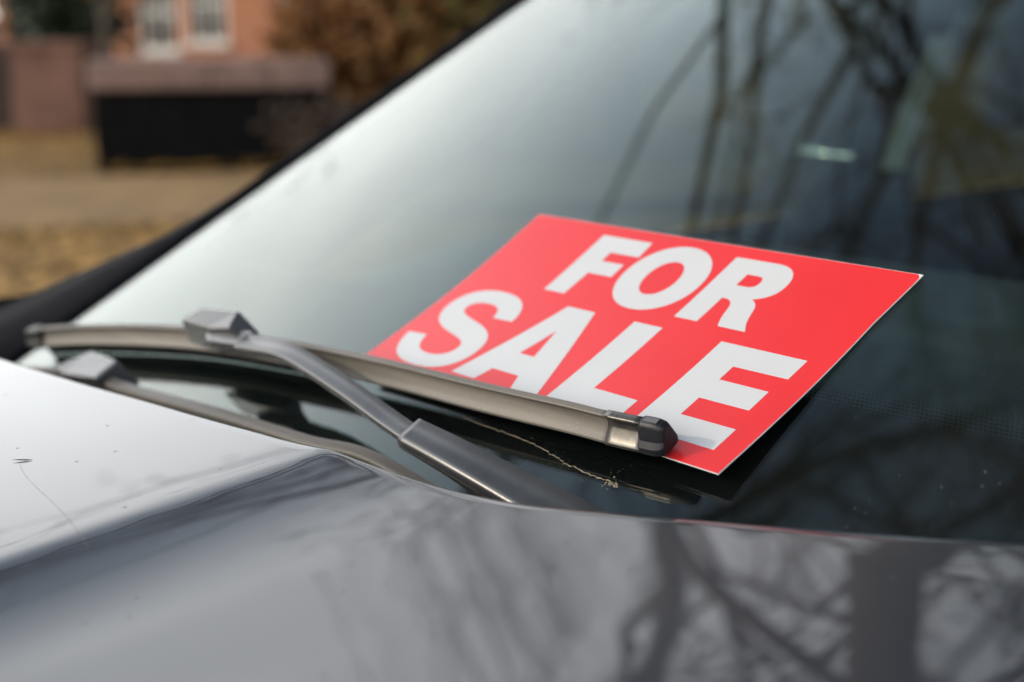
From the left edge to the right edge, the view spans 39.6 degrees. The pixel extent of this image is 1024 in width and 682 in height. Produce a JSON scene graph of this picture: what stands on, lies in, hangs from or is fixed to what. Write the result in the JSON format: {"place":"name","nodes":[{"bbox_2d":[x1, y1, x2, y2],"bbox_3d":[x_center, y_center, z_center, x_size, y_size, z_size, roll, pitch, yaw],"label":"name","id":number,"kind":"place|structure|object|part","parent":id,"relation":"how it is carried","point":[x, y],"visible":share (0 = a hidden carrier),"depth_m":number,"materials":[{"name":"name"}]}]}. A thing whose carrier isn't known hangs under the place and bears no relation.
{"place":"outdoors","nodes":[
{"label":"outdoors","id":0,"kind":"place"},
{"bbox_2d":[94,0,149,140],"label":"bare tree","id":1,"kind":"object","parent":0,"point":[106,10],"visible":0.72,"depth_m":13.41,"materials":[{"name":"grey plant"}]},
{"bbox_2d":[0,170,266,228],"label":"path","id":2,"kind":"structure","parent":0,"point":[66,201],"depth_m":8.91,"materials":[{"name":"beige concrete"}]},
{"bbox_2d":[0,0,383,77],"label":"brick house","id":3,"kind":"structure","parent":0,"point":[207,29],"depth_m":27.88,"materials":[{"name":"orange brick"}]},
{"bbox_2d":[135,0,182,55],"bbox_3d":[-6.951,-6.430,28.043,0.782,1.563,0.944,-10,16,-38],"label":"window","id":4,"kind":"structure","parent":3,"relation":"in","point":[159,22],"depth_m":28.18,"materials":[{"name":"white paint"}]},
{"bbox_2d":[183,0,231,46],"bbox_3d":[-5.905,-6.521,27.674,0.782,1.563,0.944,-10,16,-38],"label":"window","id":5,"kind":"structure","parent":3,"relation":"in","point":[208,18],"depth_m":27.83,"materials":[{"name":"white paint"}]},
{"bbox_2d":[0,0,1023,681],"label":"car","id":6,"kind":"object","parent":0,"point":[230,448],"visible":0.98,"depth_m":0.77,"materials":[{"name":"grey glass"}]},
{"bbox_2d":[367,214,923,474],"bbox_3d":[0.057,-0.011,0.786,0.144,0.076,0.295,-10,16,-38],"label":"for sale sign","id":7,"kind":"object","parent":6,"relation":"attached to","point":[719,358],"visible":0.98,"depth_m":0.77,"materials":[{"name":"red"}]},
{"bbox_3d":[0.683,-0.413,1.999,2.450,0.455,0.230,-10,16,-38],"label":"side window","id":8,"kind":"part","parent":6,"relation":"part of","materials":[{"name":"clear glass"}]},
{"bbox_3d":[0.629,0.124,2.267,2.750,0.740,0.050,-10,16,-38],"label":"door side","id":9,"kind":"part","parent":6,"relation":"part of","materials":[{"name":"metal"}]},
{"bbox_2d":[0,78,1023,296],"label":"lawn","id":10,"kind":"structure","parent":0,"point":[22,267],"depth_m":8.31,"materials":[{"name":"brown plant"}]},
{"bbox_2d":[0,41,99,134],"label":"garden wall","id":11,"kind":"structure","parent":10,"relation":"on","point":[43,87],"depth_m":14.42,"materials":[{"name":"brown brick"}]},
{"bbox_2d":[0,0,142,58],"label":"evergreen shrub","id":12,"kind":"object","parent":10,"relation":"on","point":[52,20],"visible":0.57,"depth_m":15.46,"materials":[{"name":"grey plant"}]},
{"bbox_2d":[86,57,329,171],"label":"garden wall","id":13,"kind":"structure","parent":10,"relation":"on","point":[181,111],"depth_m":11.04,"materials":[{"name":"stone"}]},
{"bbox_2d":[251,94,356,155],"bbox_3d":[-1.395,-1.539,10.683,0.814,0.643,1.177,-10,16,-38],"label":"autumn shrub","id":14,"kind":"object","parent":10,"relation":"on","point":[306,122],"visible":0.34,"depth_m":10.64,"materials":[{"name":"brown plant"}]},
{"bbox_2d":[257,0,352,100],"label":"autumn shrub","id":15,"kind":"object","parent":10,"relation":"on","point":[295,37],"visible":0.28,"depth_m":11.72,"materials":[{"name":"brown plant"}]},
{"bbox_2d":[269,0,491,106],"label":"autumn shrub","id":16,"kind":"object","parent":10,"relation":"on","point":[360,35],"visible":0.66,"depth_m":11.71,"materials":[{"name":"brown plant"}]},
{"bbox_2d":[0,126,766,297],"bbox_3d":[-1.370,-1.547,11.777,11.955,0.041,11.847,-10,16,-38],"label":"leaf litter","id":17,"kind":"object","parent":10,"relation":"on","point":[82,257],"visible":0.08,"depth_m":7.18,"materials":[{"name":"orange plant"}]},
{"bbox_2d":[355,0,508,89],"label":"autumn shrub","id":18,"kind":"object","parent":10,"relation":"on","point":[457,8],"visible":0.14,"depth_m":11.59,"materials":[{"name":"brown plant"}]},
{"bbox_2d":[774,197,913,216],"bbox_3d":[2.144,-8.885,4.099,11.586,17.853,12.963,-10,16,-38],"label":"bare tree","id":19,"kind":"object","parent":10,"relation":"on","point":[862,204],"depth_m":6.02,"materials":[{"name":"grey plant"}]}
]}

